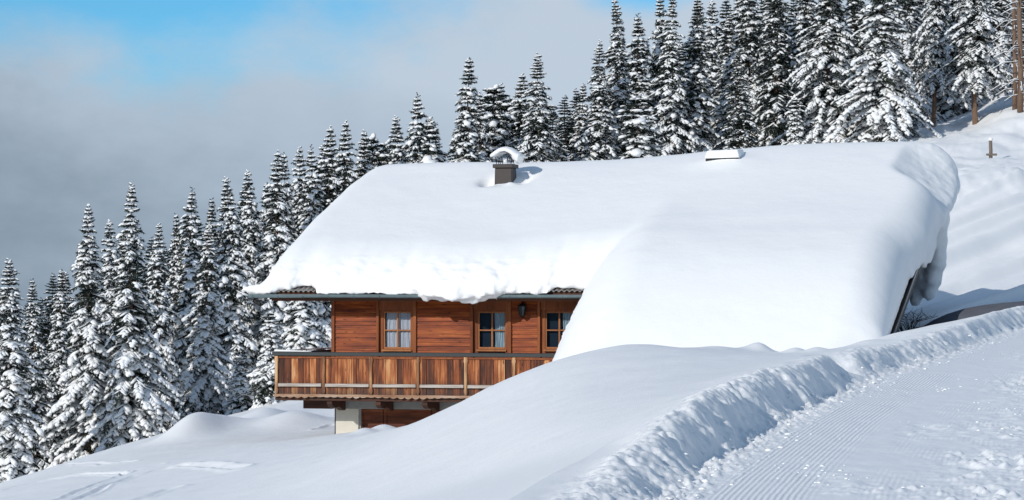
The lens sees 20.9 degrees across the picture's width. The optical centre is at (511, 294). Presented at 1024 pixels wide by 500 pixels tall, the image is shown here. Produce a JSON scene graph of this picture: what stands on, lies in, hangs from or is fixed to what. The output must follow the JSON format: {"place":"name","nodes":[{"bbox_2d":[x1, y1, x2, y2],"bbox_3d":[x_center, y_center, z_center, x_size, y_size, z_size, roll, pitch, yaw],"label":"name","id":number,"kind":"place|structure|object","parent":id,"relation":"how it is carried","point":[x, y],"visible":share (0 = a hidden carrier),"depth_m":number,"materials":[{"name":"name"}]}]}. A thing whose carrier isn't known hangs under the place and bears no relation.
{"place":"outdoors","nodes":[
{"label":"outdoors","id":0,"kind":"place"},
{"bbox_2d":[0,60,1023,499],"bbox_3d":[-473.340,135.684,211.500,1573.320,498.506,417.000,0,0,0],"label":"snow field","id":1,"kind":"structure","parent":0,"point":[630,422],"depth_m":41.34,"materials":[{"name":"white snow"}]},
{"bbox_2d":[1,318,32,427],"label":"spruce tree","id":2,"kind":"object","parent":1,"relation":"on","point":[16,363],"depth_m":127.38,"materials":[{"name":"white plant"}]},
{"bbox_2d":[0,258,45,482],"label":"spruce tree","id":3,"kind":"object","parent":1,"relation":"on","point":[17,431],"visible":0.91,"depth_m":95.61,"materials":[{"name":"white plant"}]},
{"bbox_2d":[20,300,48,370],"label":"spruce tree","id":4,"kind":"object","parent":1,"relation":"on","point":[23,327],"visible":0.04,"depth_m":135.25,"materials":[{"name":"white plant"}]},
{"bbox_2d":[22,278,63,471],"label":"spruce tree","id":5,"kind":"object","parent":1,"relation":"on","point":[41,409],"visible":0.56,"depth_m":100.79,"materials":[{"name":"white plant"}]},
{"bbox_2d":[36,297,53,377],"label":"spruce tree","id":6,"kind":"object","parent":1,"relation":"on","point":[44,331],"visible":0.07,"depth_m":140.37,"materials":[{"name":"white plant"}]},
{"bbox_2d":[31,271,76,442],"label":"spruce tree","id":7,"kind":"object","parent":1,"relation":"on","point":[68,284],"visible":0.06,"depth_m":128.14,"materials":[{"name":"white plant"}]},
{"bbox_2d":[41,273,66,373],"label":"spruce tree","id":8,"kind":"object","parent":1,"relation":"on","point":[48,307],"visible":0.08,"depth_m":141.26,"materials":[{"name":"white plant"}]},
{"bbox_2d":[44,270,79,455],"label":"spruce tree","id":9,"kind":"object","parent":1,"relation":"on","point":[57,355],"visible":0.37,"depth_m":105.76,"materials":[{"name":"white plant"}]},
{"bbox_2d":[49,287,90,443],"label":"spruce tree","id":10,"kind":"object","parent":1,"relation":"on","point":[75,325],"depth_m":126.98,"materials":[{"name":"white plant"}]},
{"bbox_2d":[35,204,116,468],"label":"spruce tree","id":11,"kind":"object","parent":1,"relation":"on","point":[86,384],"visible":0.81,"depth_m":100.47,"materials":[{"name":"white plant"}]},
{"bbox_2d":[83,219,123,416],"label":"spruce tree","id":12,"kind":"object","parent":1,"relation":"on","point":[109,269],"visible":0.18,"depth_m":103.81,"materials":[{"name":"white plant"}]},
{"bbox_2d":[76,182,182,452],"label":"spruce tree","id":13,"kind":"object","parent":1,"relation":"on","point":[134,357],"visible":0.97,"depth_m":99.53,"materials":[{"name":"white plant"}]},
{"bbox_2d":[129,267,147,310],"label":"spruce tree","id":14,"kind":"object","parent":1,"relation":"on","point":[134,268],"visible":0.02,"depth_m":134.23,"materials":[{"name":"green plant"}]},
{"bbox_2d":[133,236,162,379],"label":"spruce tree","id":15,"kind":"object","parent":1,"relation":"on","point":[146,287],"visible":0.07,"depth_m":131.34,"materials":[{"name":"white plant"}]},
{"bbox_2d":[139,222,181,432],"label":"spruce tree","id":16,"kind":"object","parent":1,"relation":"on","point":[162,327],"visible":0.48,"depth_m":113.84,"materials":[{"name":"white plant"}]},
{"bbox_2d":[147,243,180,382],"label":"spruce tree","id":17,"kind":"object","parent":1,"relation":"on","point":[167,264],"visible":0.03,"depth_m":127.65,"materials":[{"name":"white plant"}]},
{"bbox_2d":[164,233,184,295],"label":"spruce tree","id":18,"kind":"object","parent":1,"relation":"on","point":[179,254],"depth_m":129.93,"materials":[{"name":"white plant"}]},
{"bbox_2d":[163,213,190,426],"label":"spruce tree","id":19,"kind":"object","parent":1,"relation":"on","point":[175,248],"visible":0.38,"depth_m":115.89,"materials":[{"name":"white plant"}]},
{"bbox_2d":[189,214,204,273],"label":"spruce tree","id":20,"kind":"object","parent":1,"relation":"on","point":[198,235],"visible":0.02,"depth_m":139.48,"materials":[{"name":"white plant"}]},
{"bbox_2d":[167,187,230,421],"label":"spruce tree","id":21,"kind":"object","parent":1,"relation":"on","point":[190,265],"visible":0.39,"depth_m":115.43,"materials":[{"name":"white plant"}]},
{"bbox_2d":[175,221,233,417],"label":"spruce tree","id":22,"kind":"object","parent":1,"relation":"on","point":[203,385],"visible":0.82,"depth_m":105.62,"materials":[{"name":"white plant"}]},
{"bbox_2d":[198,223,216,272],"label":"spruce tree","id":23,"kind":"object","parent":1,"relation":"on","point":[202,247],"depth_m":136.64,"materials":[{"name":"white plant"}]},
{"bbox_2d":[203,198,229,359],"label":"spruce tree","id":24,"kind":"object","parent":1,"relation":"on","point":[211,218],"visible":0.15,"depth_m":117.89,"materials":[{"name":"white plant"}]},
{"bbox_2d":[211,196,237,307],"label":"spruce tree","id":25,"kind":"object","parent":1,"relation":"on","point":[220,225],"visible":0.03,"depth_m":123.63,"materials":[{"name":"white plant"}]},
{"bbox_2d":[210,176,259,411],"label":"spruce tree","id":26,"kind":"object","parent":1,"relation":"on","point":[235,337],"visible":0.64,"depth_m":116.76,"materials":[{"name":"white plant"}]},
{"bbox_2d":[222,348,254,414],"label":"spruce tree","id":27,"kind":"object","parent":1,"relation":"on","point":[241,400],"visible":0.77,"depth_m":103.78,"materials":[{"name":"white plant"}]},
{"bbox_2d":[237,190,256,264],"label":"spruce tree","id":28,"kind":"object","parent":1,"relation":"on","point":[239,207],"visible":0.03,"depth_m":139.12,"materials":[{"name":"white plant"}]},
{"bbox_2d":[233,169,264,365],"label":"spruce tree","id":29,"kind":"object","parent":1,"relation":"on","point":[253,236],"visible":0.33,"depth_m":121.86,"materials":[{"name":"white plant"}]},
{"bbox_2d":[256,182,270,320],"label":"spruce tree","id":30,"kind":"object","parent":1,"relation":"on","point":[262,223],"visible":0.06,"depth_m":125.69,"materials":[{"name":"white plant"}]},
{"bbox_2d":[246,311,285,409],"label":"spruce tree","id":31,"kind":"object","parent":1,"relation":"on","point":[262,376],"visible":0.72,"depth_m":99.72,"materials":[{"name":"white plant"}]},
{"bbox_2d":[250,150,292,395],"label":"spruce tree","id":32,"kind":"object","parent":1,"relation":"on","point":[274,234],"visible":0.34,"depth_m":117.61,"materials":[{"name":"white plant"}]},
{"bbox_2d":[279,152,297,254],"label":"spruce tree","id":33,"kind":"object","parent":1,"relation":"on","point":[291,227],"visible":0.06,"depth_m":122.00,"materials":[{"name":"white plant"}]},
{"bbox_2d":[290,146,309,240],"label":"spruce tree","id":34,"kind":"object","parent":1,"relation":"on","point":[297,186],"visible":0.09,"depth_m":126.96,"materials":[{"name":"white plant"}]},
{"bbox_2d":[279,301,326,350],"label":"spruce tree","id":35,"kind":"object","parent":1,"relation":"on","point":[303,332],"visible":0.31,"depth_m":103.59,"materials":[{"name":"white plant"}]},
{"bbox_2d":[288,144,331,346],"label":"spruce tree","id":36,"kind":"object","parent":1,"relation":"on","point":[307,219],"visible":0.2,"depth_m":119.81,"materials":[{"name":"white plant"}]},
{"bbox_2d":[306,145,330,212],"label":"spruce tree","id":37,"kind":"object","parent":1,"relation":"on","point":[321,148],"visible":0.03,"depth_m":130.04,"materials":[{"name":"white plant"}]},
{"bbox_2d":[314,125,342,337],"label":"spruce tree","id":38,"kind":"object","parent":1,"relation":"on","point":[329,184],"visible":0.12,"depth_m":123.79,"materials":[{"name":"white plant"}]},
{"bbox_2d":[325,120,357,304],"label":"spruce tree","id":39,"kind":"object","parent":1,"relation":"on","point":[347,172],"visible":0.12,"depth_m":123.93,"materials":[{"name":"white plant"}]},
{"bbox_2d":[354,129,373,181],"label":"spruce tree","id":40,"kind":"object","parent":1,"relation":"on","point":[365,152],"visible":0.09,"depth_m":125.93,"materials":[{"name":"white plant"}]},
{"bbox_2d":[347,133,395,185],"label":"spruce tree","id":41,"kind":"object","parent":1,"relation":"on","point":[378,156],"visible":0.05,"depth_m":127.92,"materials":[{"name":"white plant"}]},
{"bbox_2d":[373,139,406,165],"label":"spruce tree","id":42,"kind":"object","parent":1,"relation":"on","point":[386,143],"visible":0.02,"depth_m":129.65,"materials":[{"name":"white plant"}]},
{"bbox_2d":[384,115,409,164],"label":"spruce tree","id":43,"kind":"object","parent":1,"relation":"on","point":[395,151],"visible":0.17,"depth_m":128.04,"materials":[{"name":"white plant"}]},
{"bbox_2d":[401,92,429,163],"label":"spruce tree","id":44,"kind":"object","parent":1,"relation":"on","point":[417,138],"visible":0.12,"depth_m":125.91,"materials":[{"name":"white plant"}]},
{"bbox_2d":[408,116,449,162],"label":"spruce tree","id":45,"kind":"object","parent":1,"relation":"on","point":[434,153],"visible":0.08,"depth_m":125.84,"materials":[{"name":"white plant"}]},
{"bbox_2d":[448,142,459,161],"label":"spruce tree","id":46,"kind":"object","parent":1,"relation":"on","point":[453,156],"visible":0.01,"depth_m":143.78,"materials":[{"name":"green plant"}]},
{"bbox_2d":[447,57,489,161],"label":"spruce tree","id":47,"kind":"object","parent":1,"relation":"on","point":[471,133],"visible":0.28,"depth_m":125.61,"materials":[{"name":"white plant"}]},
{"bbox_2d":[473,91,490,160],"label":"spruce tree","id":48,"kind":"object","parent":1,"relation":"on","point":[483,141],"visible":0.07,"depth_m":127.83,"materials":[{"name":"white plant"}]},
{"bbox_2d":[465,84,519,162],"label":"spruce tree","id":49,"kind":"object","parent":1,"relation":"on","point":[499,137],"visible":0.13,"depth_m":129.70,"materials":[{"name":"white plant"}]},
{"bbox_2d":[487,83,511,156],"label":"spruce tree","id":50,"kind":"object","parent":1,"relation":"on","point":[503,90],"visible":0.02,"depth_m":133.71,"materials":[{"name":"green plant"}]},
{"bbox_2d":[505,73,533,157],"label":"spruce tree","id":51,"kind":"object","parent":1,"relation":"on","point":[520,105],"visible":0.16,"depth_m":129.73,"materials":[{"name":"white plant"}]},
{"bbox_2d":[507,52,569,161],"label":"spruce tree","id":52,"kind":"object","parent":1,"relation":"on","point":[538,145],"visible":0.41,"depth_m":127.74,"materials":[{"name":"white plant"}]},
{"bbox_2d":[543,108,560,158],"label":"spruce tree","id":53,"kind":"object","parent":1,"relation":"on","point":[553,130],"visible":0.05,"depth_m":148.22,"materials":[{"name":"green plant"}]},
{"bbox_2d":[553,96,576,161],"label":"spruce tree","id":54,"kind":"object","parent":1,"relation":"on","point":[565,136],"visible":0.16,"depth_m":142.65,"materials":[{"name":"green plant"}]},
{"bbox_2d":[553,88,584,160],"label":"spruce tree","id":55,"kind":"object","parent":1,"relation":"on","point":[574,98],"visible":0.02,"depth_m":144.86,"materials":[{"name":"green plant"}]},
{"bbox_2d":[561,84,590,161],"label":"spruce tree","id":56,"kind":"object","parent":1,"relation":"on","point":[582,110],"visible":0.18,"depth_m":131.72,"materials":[{"name":"white plant"}]},
{"bbox_2d":[248,151,920,433],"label":"chalet","id":57,"kind":"object","parent":1,"relation":"on","point":[398,360],"visible":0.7,"depth_m":67.90,"materials":[{"name":"brown wood"}]},
{"bbox_2d":[274,347,330,351],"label":"rail snow","id":58,"kind":"structure","parent":57,"relation":"on","point":[292,350],"depth_m":68.23,"materials":[{"name":"white snow"}]},
{"bbox_2d":[362,409,383,428],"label":"garage door","id":59,"kind":"structure","parent":57,"relation":"in","point":[371,418],"depth_m":68.83,"materials":[{"name":"brown wood"}]},
{"bbox_2d":[380,310,412,356],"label":"window","id":60,"kind":"structure","parent":57,"relation":"in","point":[399,323],"depth_m":68.63,"materials":[{"name":"brown wood"}]},
{"bbox_2d":[384,409,430,427],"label":"garage door","id":61,"kind":"structure","parent":57,"relation":"in","point":[396,418],"depth_m":68.60,"materials":[{"name":"brown wood"}]},
{"bbox_2d":[474,310,507,357],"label":"window","id":62,"kind":"structure","parent":57,"relation":"in","point":[501,316],"depth_m":67.93,"materials":[{"name":"brown wood"}]},
{"bbox_2d":[490,146,523,163],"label":"snow cap","id":63,"kind":"object","parent":57,"relation":"on","point":[517,157],"visible":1,"depth_m":72.27,"materials":[{"name":"white snow"}]},
{"bbox_2d":[541,310,573,357],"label":"window","id":64,"kind":"structure","parent":57,"relation":"in","point":[567,314],"depth_m":67.50,"materials":[{"name":"brown wood"}]},
{"bbox_2d":[241,141,960,360],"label":"roof snow","id":65,"kind":"structure","parent":57,"relation":"on","point":[779,248],"depth_m":67.20,"materials":[{"name":"white snow"}]},
{"bbox_2d":[705,149,743,158],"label":"snow cap","id":66,"kind":"object","parent":57,"relation":"on","point":[733,153],"visible":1,"depth_m":71.05,"materials":[{"name":"white snow"}]},
{"bbox_2d":[574,39,621,160],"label":"spruce tree","id":67,"kind":"object","parent":1,"relation":"on","point":[598,146],"visible":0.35,"depth_m":129.65,"materials":[{"name":"white plant"}]},
{"bbox_2d":[592,0,642,159],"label":"spruce tree","id":68,"kind":"object","parent":1,"relation":"on","point":[620,92],"visible":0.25,"depth_m":131.51,"materials":[{"name":"green plant"}]},
{"bbox_2d":[614,96,662,158],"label":"spruce tree","id":69,"kind":"object","parent":1,"relation":"on","point":[643,145],"visible":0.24,"depth_m":121.77,"materials":[{"name":"white plant"}]},
{"bbox_2d":[623,13,663,144],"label":"spruce tree","id":70,"kind":"object","parent":1,"relation":"on","point":[638,78],"visible":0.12,"depth_m":136.07,"materials":[{"name":"green plant"}]},
{"bbox_2d":[642,0,671,124],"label":"spruce tree","id":71,"kind":"object","parent":1,"relation":"on","point":[657,51],"visible":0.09,"depth_m":137.91,"materials":[{"name":"white plant"}]},
{"bbox_2d":[646,0,699,155],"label":"spruce tree","id":72,"kind":"object","parent":1,"relation":"on","point":[669,111],"visible":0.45,"depth_m":129.52,"materials":[{"name":"white plant"}]},
{"bbox_2d":[672,40,691,133],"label":"spruce tree","id":73,"kind":"object","parent":1,"relation":"on","point":[682,51],"visible":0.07,"depth_m":143.22,"materials":[{"name":"green plant"}]},
{"bbox_2d":[678,7,706,73],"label":"spruce tree","id":74,"kind":"object","parent":1,"relation":"on","point":[692,19],"visible":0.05,"depth_m":146.36,"materials":[{"name":"green plant"}]},
{"bbox_2d":[678,0,726,153],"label":"spruce tree","id":75,"kind":"object","parent":1,"relation":"on","point":[699,92],"visible":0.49,"depth_m":130.64,"materials":[{"name":"green plant"}]},
{"bbox_2d":[693,0,723,137],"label":"spruce tree","id":76,"kind":"object","parent":1,"relation":"on","point":[714,66],"visible":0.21,"depth_m":137.72,"materials":[{"name":"white plant"}]},
{"bbox_2d":[713,0,733,62],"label":"spruce tree","id":77,"kind":"object","parent":1,"relation":"on","point":[725,14],"visible":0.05,"depth_m":157.35,"materials":[{"name":"white plant"}]},
{"bbox_2d":[708,14,743,149],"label":"spruce tree","id":78,"kind":"object","parent":1,"relation":"on","point":[721,120],"visible":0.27,"depth_m":133.65,"materials":[{"name":"green plant"}]},
{"bbox_2d":[714,49,760,149],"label":"spruce tree","id":79,"kind":"object","parent":1,"relation":"on","point":[742,137],"visible":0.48,"depth_m":125.76,"materials":[{"name":"green plant"}]},
{"bbox_2d":[712,0,779,148],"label":"spruce tree","id":80,"kind":"object","parent":1,"relation":"on","point":[749,56],"visible":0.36,"depth_m":132.69,"materials":[{"name":"green plant"}]},
{"bbox_2d":[723,0,771,107],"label":"spruce tree","id":81,"kind":"object","parent":1,"relation":"on","point":[737,19],"visible":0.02,"depth_m":146.14,"materials":[{"name":"white plant"}]},
{"bbox_2d":[754,0,774,106],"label":"spruce tree","id":82,"kind":"object","parent":1,"relation":"on","point":[761,12],"visible":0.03,"depth_m":157.32,"materials":[{"name":"green plant"}]},
{"bbox_2d":[745,0,803,146],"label":"spruce tree","id":83,"kind":"object","parent":1,"relation":"on","point":[772,128],"visible":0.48,"depth_m":130.61,"materials":[{"name":"green plant"}]},
{"bbox_2d":[771,0,803,102],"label":"spruce tree","id":84,"kind":"object","parent":1,"relation":"on","point":[791,16],"visible":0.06,"depth_m":148.94,"materials":[{"name":"green plant"}]},
{"bbox_2d":[773,1,812,115],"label":"spruce tree","id":85,"kind":"object","parent":1,"relation":"on","point":[800,14],"visible":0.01,"depth_m":154.69,"materials":[{"name":"green plant"}]},
{"bbox_2d":[781,98,809,144],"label":"spruce tree","id":86,"kind":"object","parent":1,"relation":"on","point":[795,137],"visible":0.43,"depth_m":126.80,"materials":[{"name":"white plant"}]},
{"bbox_2d":[782,0,820,139],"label":"spruce tree","id":87,"kind":"object","parent":1,"relation":"on","point":[807,16],"visible":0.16,"depth_m":135.50,"materials":[{"name":"green plant"}]},
{"bbox_2d":[768,0,862,145],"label":"spruce tree","id":88,"kind":"object","parent":1,"relation":"on","point":[826,90],"visible":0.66,"depth_m":127.58,"materials":[{"name":"white plant"}]},
{"bbox_2d":[836,0,872,137],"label":"spruce tree","id":89,"kind":"object","parent":1,"relation":"on","point":[851,24],"visible":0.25,"depth_m":137.86,"materials":[{"name":"green plant"}]},
{"bbox_2d":[823,0,942,142],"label":"spruce tree","id":90,"kind":"object","parent":1,"relation":"on","point":[884,116],"visible":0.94,"depth_m":125.28,"materials":[{"name":"white plant"}]},
{"bbox_2d":[898,307,936,331],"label":"bare shrub","id":91,"kind":"object","parent":1,"relation":"on","point":[907,324],"visible":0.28,"depth_m":66.94,"materials":[{"name":"brown plant"}]},
{"bbox_2d":[888,0,947,128],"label":"spruce tree","id":92,"kind":"object","parent":1,"relation":"on","point":[912,17],"visible":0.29,"depth_m":135.46,"materials":[{"name":"white plant"}]},
{"bbox_2d":[909,0,939,116],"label":"spruce tree","id":93,"kind":"object","parent":1,"relation":"on","point":[920,3],"visible":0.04,"depth_m":148.48,"materials":[{"name":"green plant"}]},
{"bbox_2d":[902,0,970,126],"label":"spruce tree","id":94,"kind":"object","parent":1,"relation":"on","point":[934,22],"visible":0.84,"depth_m":130.61,"materials":[{"name":"white plant"}]},
{"bbox_2d":[919,0,991,119],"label":"spruce tree","id":95,"kind":"object","parent":1,"relation":"on","point":[951,107],"visible":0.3,"depth_m":138.37,"materials":[{"name":"green plant"}]},
{"bbox_2d":[923,301,1023,326],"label":"earth mound","id":96,"kind":"object","parent":1,"relation":"on","point":[969,312],"visible":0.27,"depth_m":65.84,"materials":[{"name":"white snow"}]},
{"bbox_2d":[929,0,1023,124],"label":"spruce tree","id":97,"kind":"object","parent":1,"relation":"on","point":[976,63],"visible":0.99,"depth_m":128.53,"materials":[{"name":"white plant"}]},
{"bbox_2d":[986,137,996,157],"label":"marker post","id":98,"kind":"object","parent":1,"relation":"on","point":[990,154],"visible":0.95,"depth_m":111.93,"materials":[{"name":"grey wood"}]},
{"bbox_2d":[973,0,1023,100],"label":"spruce tree","id":99,"kind":"object","parent":1,"relation":"on","point":[998,8],"visible":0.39,"depth_m":140.49,"materials":[{"name":"white plant"}]},
{"bbox_2d":[986,0,1023,109],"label":"bare tree","id":100,"kind":"object","parent":1,"relation":"on","point":[1014,83],"visible":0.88,"depth_m":126.94,"materials":[{"name":"brown wood"}]},
{"bbox_2d":[987,0,1023,112],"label":"bare tree","id":101,"kind":"object","parent":1,"relation":"on","point":[1020,50],"visible":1,"depth_m":125.92,"materials":[{"name":"brown wood"}]},
{"bbox_2d":[1006,6,1023,80],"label":"spruce tree","id":102,"kind":"object","parent":1,"relation":"on","point":[1016,39],"depth_m":146.94,"materials":[{"name":"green plant"}]},
{"bbox_2d":[1011,0,1023,64],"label":"spruce tree","id":103,"kind":"object","parent":1,"relation":"on","point":[1022,24],"visible":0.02,"depth_m":151.85,"materials":[{"name":"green plant"}]},
{"bbox_2d":[0,0,1023,342],"label":"sky","id":104,"kind":"structure","parent":0,"point":[165,98],"materials":[{"name":"blue"}]},
{"bbox_2d":[680,329,1023,499],"bbox_3d":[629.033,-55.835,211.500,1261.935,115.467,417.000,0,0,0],"label":"ski piste","id":105,"kind":"structure","parent":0,"point":[888,449],"depth_m":26.33,"materials":[{"name":"white"}]},
{"bbox_2d":[644,335,1023,499],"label":"snow crumbs","id":106,"kind":"object","parent":105,"relation":"on","point":[706,480],"visible":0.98,"depth_m":26.77,"materials":[{"name":"white snow"}]}
]}

